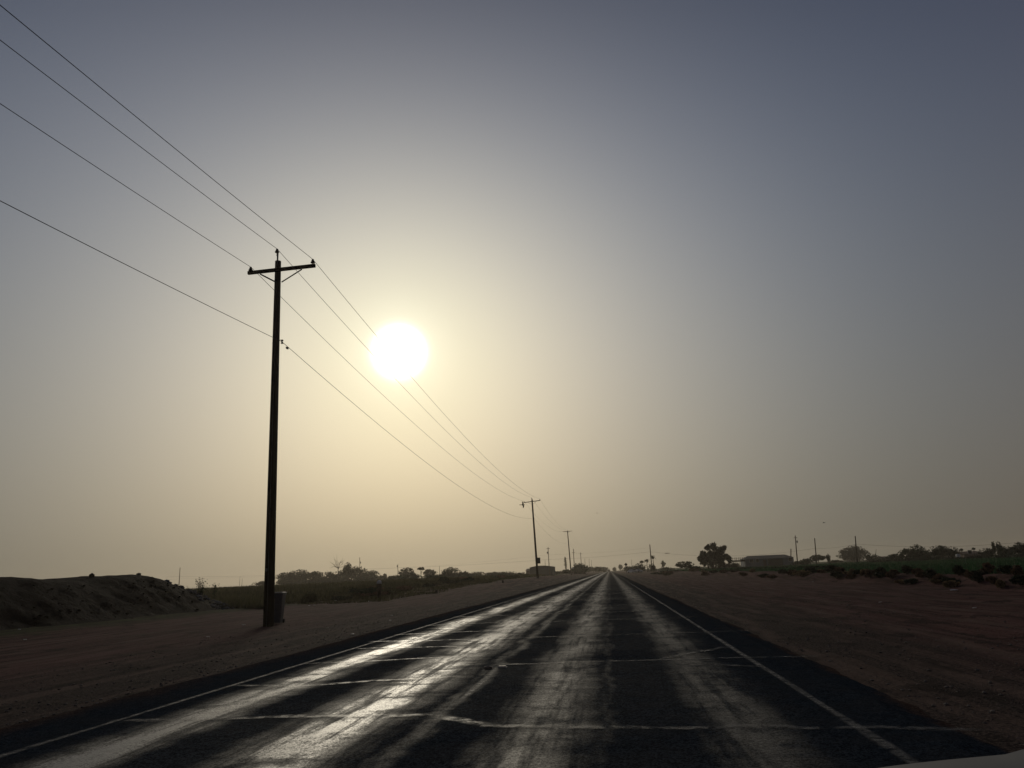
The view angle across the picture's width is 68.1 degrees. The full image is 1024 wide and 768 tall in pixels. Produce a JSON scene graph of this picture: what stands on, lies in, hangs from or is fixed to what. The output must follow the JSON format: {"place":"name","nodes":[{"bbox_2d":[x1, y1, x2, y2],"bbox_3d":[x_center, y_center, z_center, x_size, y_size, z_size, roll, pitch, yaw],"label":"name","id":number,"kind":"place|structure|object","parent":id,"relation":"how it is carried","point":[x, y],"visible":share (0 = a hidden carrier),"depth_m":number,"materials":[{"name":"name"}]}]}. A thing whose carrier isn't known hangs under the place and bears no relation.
{"place":"outdoors","nodes":[
{"label":"outdoors","id":0,"kind":"place"},
{"bbox_2d":[186,573,544,608],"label":"grass","id":1,"kind":"structure","parent":0,"point":[240,597],"depth_m":82.77,"materials":[{"name":"plant"}]},
{"bbox_2d":[297,575,550,603],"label":"verge grass","id":2,"kind":"structure","parent":0,"point":[391,596],"depth_m":67.90,"materials":[{"name":"plant"}]},
{"bbox_2d":[0,571,1010,767],"bbox_3d":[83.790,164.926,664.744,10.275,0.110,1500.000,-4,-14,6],"label":"road","id":3,"kind":"structure","parent":0,"point":[607,669],"depth_m":8.14,"materials":[{"name":"grey asphalt"}]},
{"bbox_2d":[0,577,585,756],"bbox_3d":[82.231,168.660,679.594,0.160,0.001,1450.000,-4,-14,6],"label":"edge line","id":4,"kind":"object","parent":3,"relation":"on","point":[1,755],"visible":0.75,"depth_m":9.56,"materials":[{"name":"white paint"}]},
{"bbox_2d":[462,674,491,697],"bbox_3d":[-0.424,3.897,9.838,0.132,0.001,3.300,-4,-14,6],"label":"dash","id":5,"kind":"object","parent":3,"relation":"on","point":[485,678],"visible":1,"depth_m":9.88,"materials":[{"name":"white paint"}]},
{"bbox_2d":[632,584,917,762],"bbox_3d":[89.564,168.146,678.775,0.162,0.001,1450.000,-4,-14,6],"label":"edge line","id":6,"kind":"object","parent":3,"relation":"on","point":[854,724],"visible":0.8,"depth_m":7.56,"materials":[{"name":"white paint"}]},
{"bbox_2d":[880,749,1023,767],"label":"car","id":7,"kind":"object","parent":3,"relation":"on","point":[1015,759],"visible":1,"depth_m":1.71,"materials":[{"name":"grey paint"}]},
{"bbox_2d":[0,553,1023,752],"bbox_3d":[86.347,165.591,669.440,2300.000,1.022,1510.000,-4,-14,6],"label":"ground","id":8,"kind":"structure","parent":0,"point":[62,650],"depth_m":18.53,"materials":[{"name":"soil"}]},
{"bbox_2d":[0,574,223,630],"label":"dirt mound","id":9,"kind":"object","parent":8,"relation":"on","point":[28,602],"visible":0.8,"depth_m":36.52,"materials":[{"name":"brown soil"}]},
{"bbox_2d":[164,579,234,609],"bbox_3d":[-19.023,13.410,48.442,4.800,1.960,6.218,-4,-14,6],"label":"rubble","id":10,"kind":"object","parent":9,"relation":"on","point":[200,598],"visible":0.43,"depth_m":46.64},
{"bbox_2d":[195,577,207,595],"bbox_3d":[-19.945,13.318,48.133,1.056,2.006,1.819,3,-15,-22],"label":"shrub","id":11,"kind":"object","parent":8,"relation":"on","point":[201,590],"visible":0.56,"depth_m":47.97,"materials":[{"name":"green plant"}]},
{"bbox_2d":[274,592,286,622],"bbox_3d":[-8.908,8.496,28.772,0.570,1.145,0.710,-2,-14,-2],"label":"wheeled bin","id":12,"kind":"object","parent":8,"relation":"on","point":[279,602],"visible":0.6,"depth_m":28.55,"materials":[{"name":"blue plastic"}]},
{"bbox_2d":[247,249,315,626],"bbox_3d":[-8.727,1.767,28.179,2.742,14.652,0.486,-4,-14,6],"label":"utility pole","id":13,"kind":"object","parent":8,"relation":"on","point":[269,594],"visible":0.98,"depth_m":27.96,"materials":[{"name":"brown wood"}]},
{"bbox_2d":[0,40,551,522],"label":"power line","id":14,"kind":"object","parent":13,"relation":"attached to","point":[198,190],"visible":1,"depth_m":23.26,"materials":[{"name":"black metal"}]},
{"bbox_2d":[0,103,577,545],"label":"power line","id":15,"kind":"object","parent":13,"relation":"attached to","point":[210,241],"visible":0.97,"depth_m":25.68,"materials":[{"name":"black metal"}]},
{"bbox_2d":[1,201,580,552],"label":"power line","id":16,"kind":"object","parent":13,"relation":"attached to","point":[217,310],"visible":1,"depth_m":22.97,"materials":[{"name":"black metal"}]},
{"bbox_2d":[0,5,582,545],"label":"power line","id":17,"kind":"object","parent":13,"relation":"attached to","point":[210,177],"visible":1,"depth_m":20.82,"materials":[{"name":"black metal"}]},
{"bbox_2d":[276,572,294,581],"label":"tree","id":18,"kind":"object","parent":8,"relation":"on","point":[279,577],"visible":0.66,"depth_m":302.22,"materials":[{"name":"green plant"}]},
{"bbox_2d":[275,580,303,584],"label":"bush","id":19,"kind":"object","parent":8,"relation":"on","point":[289,582],"visible":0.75,"depth_m":271.38,"materials":[{"name":"green plant"}]},
{"bbox_2d":[285,569,311,582],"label":"tree","id":20,"kind":"object","parent":8,"relation":"on","point":[304,577],"visible":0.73,"depth_m":301.87,"materials":[{"name":"green plant"}]},
{"bbox_2d":[301,591,319,601],"bbox_3d":[-14.677,15.446,54.971,1.251,0.845,1.917,-1,-14,-5],"label":"scrub bush","id":21,"kind":"object","parent":8,"relation":"on","point":[310,596],"visible":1,"depth_m":54.75,"materials":[{"name":"green plant"}]},
{"bbox_2d":[304,579,326,583],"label":"bush","id":22,"kind":"object","parent":8,"relation":"on","point":[314,580],"visible":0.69,"depth_m":270.52,"materials":[{"name":"green plant"}]},
{"bbox_2d":[308,571,327,579],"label":"tree","id":23,"kind":"object","parent":8,"relation":"on","point":[316,575],"visible":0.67,"depth_m":305.91,"materials":[{"name":"green plant"}]},
{"bbox_2d":[322,572,335,580],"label":"tree","id":24,"kind":"object","parent":8,"relation":"on","point":[329,575],"visible":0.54,"depth_m":311.17,"materials":[{"name":"green plant"}]},
{"bbox_2d":[324,577,351,582],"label":"bush","id":25,"kind":"object","parent":8,"relation":"on","point":[341,579],"visible":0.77,"depth_m":268.97,"materials":[{"name":"green plant"}]},
{"bbox_2d":[331,596,352,600],"bbox_3d":[-12.918,16.227,57.410,1.570,0.435,2.794,-8,-15,22],"label":"scrub bush","id":26,"kind":"object","parent":8,"relation":"on","point":[339,598],"visible":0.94,"depth_m":56.90,"materials":[{"name":"green plant"}]},
{"bbox_2d":[331,569,353,578],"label":"tree","id":27,"kind":"object","parent":8,"relation":"on","point":[343,575],"visible":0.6,"depth_m":299.78,"materials":[{"name":"green plant"}]},
{"bbox_2d":[343,562,352,574],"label":"tree","id":28,"kind":"object","parent":8,"relation":"on","point":[347,568],"visible":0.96,"depth_m":301.09,"materials":[{"name":"green plant"}]},
{"bbox_2d":[350,566,367,579],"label":"tree","id":29,"kind":"object","parent":8,"relation":"on","point":[355,570],"visible":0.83,"depth_m":301.73,"materials":[{"name":"green plant"}]},
{"bbox_2d":[345,578,377,581],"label":"bush","id":30,"kind":"object","parent":8,"relation":"on","point":[364,579],"visible":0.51,"depth_m":268.41,"materials":[{"name":"green plant"}]},
{"bbox_2d":[361,570,382,579],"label":"tree","id":31,"kind":"object","parent":8,"relation":"on","point":[370,574],"visible":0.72,"depth_m":304.04,"materials":[{"name":"green plant"}]},
{"bbox_2d":[377,580,381,597],"bbox_3d":[-10.455,16.212,59.630,0.400,1.471,0.400,-4,-14,6],"label":"marker post","id":32,"kind":"object","parent":8,"relation":"on","point":[379,582],"visible":0.93,"depth_m":59.53,"materials":[{"name":"white paint"}]},
{"bbox_2d":[383,575,406,579],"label":"bush","id":33,"kind":"object","parent":8,"relation":"on","point":[392,577],"visible":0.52,"depth_m":237.93,"materials":[{"name":"green plant"}]},
{"bbox_2d":[398,567,414,574],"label":"tree","id":34,"kind":"object","parent":8,"relation":"on","point":[406,571],"visible":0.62,"depth_m":298.34,"materials":[{"name":"green plant"}]},
{"bbox_2d":[397,573,422,578],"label":"bush","id":35,"kind":"object","parent":8,"relation":"on","point":[410,575],"visible":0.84,"depth_m":217.70,"materials":[{"name":"green plant"}]},
{"bbox_2d":[423,569,437,576],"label":"tree","id":36,"kind":"object","parent":8,"relation":"on","point":[428,571],"visible":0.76,"depth_m":286.52,"materials":[{"name":"green plant"}]},
{"bbox_2d":[421,574,447,578],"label":"bush","id":37,"kind":"object","parent":8,"relation":"on","point":[435,576],"visible":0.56,"depth_m":186.95,"materials":[{"name":"green plant"}]},
{"bbox_2d":[438,572,459,577],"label":"bush","id":38,"kind":"object","parent":8,"relation":"on","point":[451,574],"visible":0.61,"depth_m":196.72,"materials":[{"name":"green plant"}]},
{"bbox_2d":[441,567,460,572],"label":"tree","id":39,"kind":"object","parent":8,"relation":"on","point":[448,570],"visible":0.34,"depth_m":256.38,"materials":[{"name":"green plant"}]},
{"bbox_2d":[455,571,472,576],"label":"bush","id":40,"kind":"object","parent":8,"relation":"on","point":[464,573],"visible":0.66,"depth_m":235.85,"materials":[{"name":"green plant"}]},
{"bbox_2d":[469,571,485,575],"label":"bush","id":41,"kind":"object","parent":8,"relation":"on","point":[476,574],"visible":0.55,"depth_m":283.58,"materials":[{"name":"green plant"}]},
{"bbox_2d":[485,572,505,575],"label":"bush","id":42,"kind":"object","parent":8,"relation":"on","point":[493,573],"visible":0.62,"depth_m":292.61,"materials":[{"name":"green plant"}]},
{"bbox_2d":[524,498,539,577],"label":"utility pole","id":43,"kind":"object","parent":8,"relation":"on","point":[537,560],"visible":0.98,"depth_m":124.74,"materials":[{"name":"brown wood"}]},
{"bbox_2d":[530,566,555,574],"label":"grey shed","id":44,"kind":"structure","parent":8,"relation":"on","point":[542,570],"depth_m":292.23,"materials":[{"name":"metal"}]},
{"bbox_2d":[560,569,573,573],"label":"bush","id":45,"kind":"object","parent":8,"relation":"on","point":[565,571],"visible":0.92,"depth_m":290.32,"materials":[{"name":"green plant"}]},
{"bbox_2d":[563,531,571,574],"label":"utility pole","id":46,"kind":"object","parent":8,"relation":"on","point":[567,532],"visible":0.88,"depth_m":219.27,"materials":[{"name":"brown wood"}]},
{"bbox_2d":[571,563,586,573],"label":"tree","id":47,"kind":"object","parent":8,"relation":"on","point":[577,569],"visible":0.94,"depth_m":318.65,"materials":[{"name":"green plant"}]},
{"bbox_2d":[587,567,601,572],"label":"tree","id":48,"kind":"object","parent":8,"relation":"on","point":[597,569],"visible":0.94,"depth_m":461.61,"materials":[{"name":"green plant"}]},
{"bbox_2d":[631,563,648,572],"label":"tree","id":49,"kind":"object","parent":8,"relation":"on","point":[640,567],"visible":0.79,"depth_m":315.82,"materials":[{"name":"green plant"}]},
{"bbox_2d":[648,563,656,571],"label":"bush","id":50,"kind":"object","parent":8,"relation":"on","point":[652,568],"visible":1,"depth_m":258.19,"materials":[{"name":"green plant"}]},
{"bbox_2d":[658,567,674,569],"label":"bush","id":51,"kind":"object","parent":8,"relation":"on","point":[666,568],"visible":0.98,"depth_m":285.25,"materials":[{"name":"green plant"}]},
{"bbox_2d":[675,561,694,569],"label":"bush","id":52,"kind":"object","parent":8,"relation":"on","point":[682,565],"visible":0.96,"depth_m":209.52,"materials":[{"name":"green plant"}]},
{"bbox_2d":[697,542,732,568],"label":"mesquite tree","id":53,"kind":"object","parent":8,"relation":"on","point":[715,556],"visible":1,"depth_m":203.80,"materials":[{"name":"green plant"}]},
{"bbox_2d":[732,557,744,567],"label":"porch frame","id":54,"kind":"object","parent":8,"relation":"on","point":[740,560],"visible":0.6,"depth_m":231.10,"materials":[{"name":"grey wood"}]},
{"bbox_2d":[785,569,797,575],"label":"dry brush","id":55,"kind":"object","parent":8,"relation":"on","point":[791,572],"visible":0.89,"depth_m":69.28,"materials":[{"name":"plant"}]},
{"bbox_2d":[790,560,810,564],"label":"bush","id":56,"kind":"object","parent":8,"relation":"on","point":[800,562],"visible":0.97,"depth_m":201.05,"materials":[{"name":"green plant"}]},
{"bbox_2d":[793,570,811,576],"bbox_3d":[24.872,16.184,64.819,1.437,0.676,1.450,-12,-17,33],"label":"dry brush","id":57,"kind":"object","parent":8,"relation":"on","point":[801,573],"visible":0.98,"depth_m":64.58,"materials":[{"name":"plant"}]},
{"bbox_2d":[805,567,815,572],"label":"shrub","id":58,"kind":"object","parent":8,"relation":"on","point":[812,570],"visible":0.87,"depth_m":65.30,"materials":[{"name":"green plant"}]},
{"bbox_2d":[810,554,825,561],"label":"tree","id":59,"kind":"object","parent":8,"relation":"on","point":[819,557],"visible":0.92,"depth_m":279.74,"materials":[{"name":"green plant"}]},
{"bbox_2d":[825,564,836,572],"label":"shrub","id":60,"kind":"object","parent":8,"relation":"on","point":[829,568],"visible":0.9,"depth_m":59.11,"materials":[{"name":"green plant"}]},
{"bbox_2d":[828,571,843,578],"bbox_3d":[23.206,13.629,54.095,1.157,0.601,0.986,8,-17,-35],"label":"shrub","id":61,"kind":"object","parent":8,"relation":"on","point":[836,573],"visible":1,"depth_m":53.98,"materials":[{"name":"green plant"}]},
{"bbox_2d":[834,567,845,572],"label":"dry brush","id":62,"kind":"object","parent":8,"relation":"on","point":[840,569],"visible":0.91,"depth_m":54.89,"materials":[{"name":"plant"}]},
{"bbox_2d":[836,546,860,561],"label":"tree","id":63,"kind":"object","parent":8,"relation":"on","point":[844,555],"visible":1,"depth_m":390.47,"materials":[{"name":"green plant"}]},
{"bbox_2d":[842,569,854,574],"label":"dry brush","id":64,"kind":"object","parent":8,"relation":"on","point":[850,571],"visible":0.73,"depth_m":52.44,"materials":[{"name":"plant"}]},
{"bbox_2d":[680,556,1023,574],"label":"crop","id":65,"kind":"object","parent":8,"relation":"on","point":[966,564],"visible":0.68,"depth_m":86.36,"materials":[{"name":"green plant"}]},
{"bbox_2d":[849,545,870,560],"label":"tree","id":66,"kind":"object","parent":8,"relation":"on","point":[862,552],"visible":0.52,"depth_m":399.25,"materials":[{"name":"green plant"}]},
{"bbox_2d":[859,569,869,576],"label":"dry brush","id":67,"kind":"object","parent":8,"relation":"on","point":[862,573],"visible":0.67,"depth_m":48.71,"materials":[{"name":"plant"}]},
{"bbox_2d":[865,568,874,577],"bbox_3d":[22.131,11.685,46.778,0.579,0.604,0.631,-4,-14,6],"label":"dry brush","id":68,"kind":"object","parent":8,"relation":"on","point":[868,573],"visible":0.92,"depth_m":46.73,"materials":[{"name":"brown plant"}]},
{"bbox_2d":[862,554,880,560],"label":"tree","id":69,"kind":"object","parent":8,"relation":"on","point":[868,557],"visible":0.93,"depth_m":277.87,"materials":[{"name":"green plant"}]},
{"bbox_2d":[873,571,885,577],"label":"shrub","id":70,"kind":"object","parent":8,"relation":"on","point":[878,574],"visible":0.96,"depth_m":45.40,"materials":[{"name":"green plant"}]},
{"bbox_2d":[873,567,886,572],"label":"shrub","id":71,"kind":"object","parent":8,"relation":"on","point":[881,569],"visible":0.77,"depth_m":46.61,"materials":[{"name":"green plant"}]},
{"bbox_2d":[885,571,894,577],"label":"dry brush","id":72,"kind":"object","parent":8,"relation":"on","point":[890,574],"visible":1,"depth_m":43.60,"materials":[{"name":"brown plant"}]},
{"bbox_2d":[886,553,897,560],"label":"tree","id":73,"kind":"object","parent":8,"relation":"on","point":[893,557],"visible":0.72,"depth_m":203.34,"materials":[{"name":"green plant"}]},
{"bbox_2d":[886,569,899,575],"bbox_3d":[22.030,10.949,43.846,0.809,0.510,0.607,-4,-14,6],"label":"dry brush","id":74,"kind":"object","parent":8,"relation":"on","point":[895,571],"visible":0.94,"depth_m":43.70,"materials":[{"name":"plant"}]},
{"bbox_2d":[896,548,915,558],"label":"tree","id":75,"kind":"object","parent":8,"relation":"on","point":[904,552],"visible":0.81,"depth_m":198.28,"materials":[{"name":"green plant"}]},
{"bbox_2d":[901,565,912,573],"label":"shrub","id":76,"kind":"object","parent":8,"relation":"on","point":[906,569],"visible":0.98,"depth_m":43.98,"materials":[{"name":"green plant"}]},
{"bbox_2d":[904,578,918,583],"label":"shrub","id":77,"kind":"object","parent":8,"relation":"on","point":[911,581],"visible":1,"depth_m":39.58,"materials":[{"name":"green plant"}]},
{"bbox_2d":[907,544,927,558],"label":"tree","id":78,"kind":"object","parent":8,"relation":"on","point":[918,553],"visible":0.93,"depth_m":198.11,"materials":[{"name":"green plant"}]},
{"bbox_2d":[911,568,924,573],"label":"dry brush","id":79,"kind":"object","parent":8,"relation":"on","point":[915,570],"visible":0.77,"depth_m":42.03,"materials":[{"name":"plant"}]},
{"bbox_2d":[914,571,924,577],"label":"dry brush","id":80,"kind":"object","parent":8,"relation":"on","point":[919,574],"visible":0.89,"depth_m":40.46,"materials":[{"name":"brown plant"}]},
{"bbox_2d":[921,568,937,578],"bbox_3d":[21.656,9.802,39.223,0.845,0.606,0.879,-4,-14,6],"label":"shrub","id":81,"kind":"object","parent":8,"relation":"on","point":[929,573],"visible":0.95,"depth_m":39.06,"materials":[{"name":"green plant"}]},
{"bbox_2d":[926,545,948,559],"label":"tree","id":82,"kind":"object","parent":8,"relation":"on","point":[939,551],"visible":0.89,"depth_m":192.58,"materials":[{"name":"green plant"}]},
{"bbox_2d":[932,573,947,580],"bbox_3d":[21.261,9.591,37.530,0.762,0.490,0.716,-4,-14,6],"label":"dry brush","id":83,"kind":"object","parent":8,"relation":"on","point":[938,576],"visible":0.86,"depth_m":37.44,"materials":[{"name":"plant"}]},
{"bbox_2d":[940,580,960,587],"bbox_3d":[20.198,9.236,34.950,0.705,0.381,0.949,-4,-14,6],"label":"dry brush","id":84,"kind":"object","parent":8,"relation":"on","point":[949,583],"visible":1,"depth_m":34.81,"materials":[{"name":"plant"}]},
{"bbox_2d":[940,577,960,581],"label":"shrub","id":85,"kind":"object","parent":8,"relation":"on","point":[948,579],"visible":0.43,"depth_m":35.90,"materials":[{"name":"green plant"}]},
{"bbox_2d":[945,547,959,557],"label":"tree","id":86,"kind":"object","parent":8,"relation":"on","point":[951,553],"visible":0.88,"depth_m":188.02,"materials":[{"name":"green plant"}]},
{"bbox_2d":[950,564,965,574],"bbox_3d":[22.096,9.190,37.444,0.648,0.585,0.557,-4,-14,6],"label":"shrub","id":87,"kind":"object","parent":8,"relation":"on","point":[957,569],"visible":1,"depth_m":37.38,"materials":[{"name":"green plant"}]},
{"bbox_2d":[963,571,973,578],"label":"dry brush","id":88,"kind":"object","parent":8,"relation":"on","point":[967,574],"visible":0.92,"depth_m":35.38,"materials":[{"name":"plant"}]},
{"bbox_2d":[960,550,980,557],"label":"house","id":89,"kind":"structure","parent":8,"relation":"on","point":[967,553],"depth_m":215.35,"materials":[{"name":"beige paint"}]},
{"bbox_2d":[970,571,984,582],"bbox_3d":[20.436,8.478,33.268,0.542,0.567,0.517,-4,-14,6],"label":"shrub","id":90,"kind":"object","parent":8,"relation":"on","point":[977,577],"visible":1,"depth_m":33.22,"materials":[{"name":"green plant"}]},
{"bbox_2d":[962,555,995,558],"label":"hedge bush","id":91,"kind":"object","parent":8,"relation":"on","point":[978,556],"visible":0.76,"depth_m":150.33,"materials":[{"name":"green plant"}]},
{"bbox_2d":[976,548,997,555],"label":"tree","id":92,"kind":"object","parent":8,"relation":"on","point":[987,552],"visible":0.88,"depth_m":173.16,"materials":[{"name":"green plant"}]},
{"bbox_2d":[978,562,995,573],"bbox_3d":[21.993,8.511,34.941,0.681,0.597,0.809,-4,-14,6],"label":"dry brush","id":93,"kind":"object","parent":8,"relation":"on","point":[988,568],"visible":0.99,"depth_m":34.86,"materials":[{"name":"plant"}]},
{"bbox_2d":[985,576,997,583],"bbox_3d":[20.268,8.261,31.958,0.478,0.382,0.513,-4,-14,6],"label":"dry brush","id":94,"kind":"object","parent":8,"relation":"on","point":[991,579],"visible":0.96,"depth_m":31.88,"materials":[{"name":"brown plant"}]},
{"bbox_2d":[995,541,1002,554],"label":"tree","id":95,"kind":"object","parent":8,"relation":"on","point":[999,545],"visible":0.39,"depth_m":178.12,"materials":[{"name":"green plant"}]},
{"bbox_2d":[995,579,1005,587],"bbox_3d":[19.930,8.147,30.914,0.419,0.423,0.397,-4,-14,6],"label":"dry brush","id":96,"kind":"object","parent":8,"relation":"on","point":[1000,583],"visible":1,"depth_m":30.82,"materials":[{"name":"plant"}]},
{"bbox_2d":[994,545,1014,554],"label":"tree","id":97,"kind":"object","parent":8,"relation":"on","point":[1003,550],"visible":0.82,"depth_m":168.03,"materials":[{"name":"green plant"}]},
{"bbox_2d":[996,563,1013,573],"bbox_3d":[21.448,8.006,32.774,0.713,0.500,0.719,-4,-14,6],"label":"shrub","id":98,"kind":"object","parent":8,"relation":"on","point":[1005,569],"visible":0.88,"depth_m":32.66,"materials":[{"name":"green plant"}]},
{"bbox_2d":[1009,574,1023,585],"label":"shrub","id":99,"kind":"object","parent":8,"relation":"on","point":[1018,579],"visible":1,"depth_m":30.05,"materials":[{"name":"green plant"}]},
{"bbox_2d":[1010,542,1023,554],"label":"tree","id":100,"kind":"object","parent":8,"relation":"on","point":[1017,549],"visible":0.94,"depth_m":163.78,"materials":[{"name":"green plant"}]},
{"bbox_2d":[1010,565,1023,575],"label":"dry brush","id":101,"kind":"object","parent":8,"relation":"on","point":[1017,569],"visible":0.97,"depth_m":30.96,"materials":[{"name":"plant"}]},
{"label":"utility pole","id":102,"kind":"object","parent":8,"relation":"on","visible":0},
{"bbox_2d":[180,542,1016,576],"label":"power line","id":103,"kind":"object","parent":102,"relation":"attached to","point":[665,553],"visible":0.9,"depth_m":259.12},
{"bbox_2d":[0,0,1023,587],"label":"sky","id":104,"kind":"structure","parent":0,"point":[746,277],"materials":[{"name":"grey"}]},
{"bbox_2d":[740,554,793,566],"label":"house","id":105,"kind":"structure","parent":0,"point":[766,560],"depth_m":231.11,"materials":[{"name":"grey"}]},
{"bbox_2d":[845,574,855,578],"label":"dry brush","id":106,"kind":"object","parent":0,"point":[850,576],"visible":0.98,"depth_m":50.59,"materials":[{"name":"plant"}]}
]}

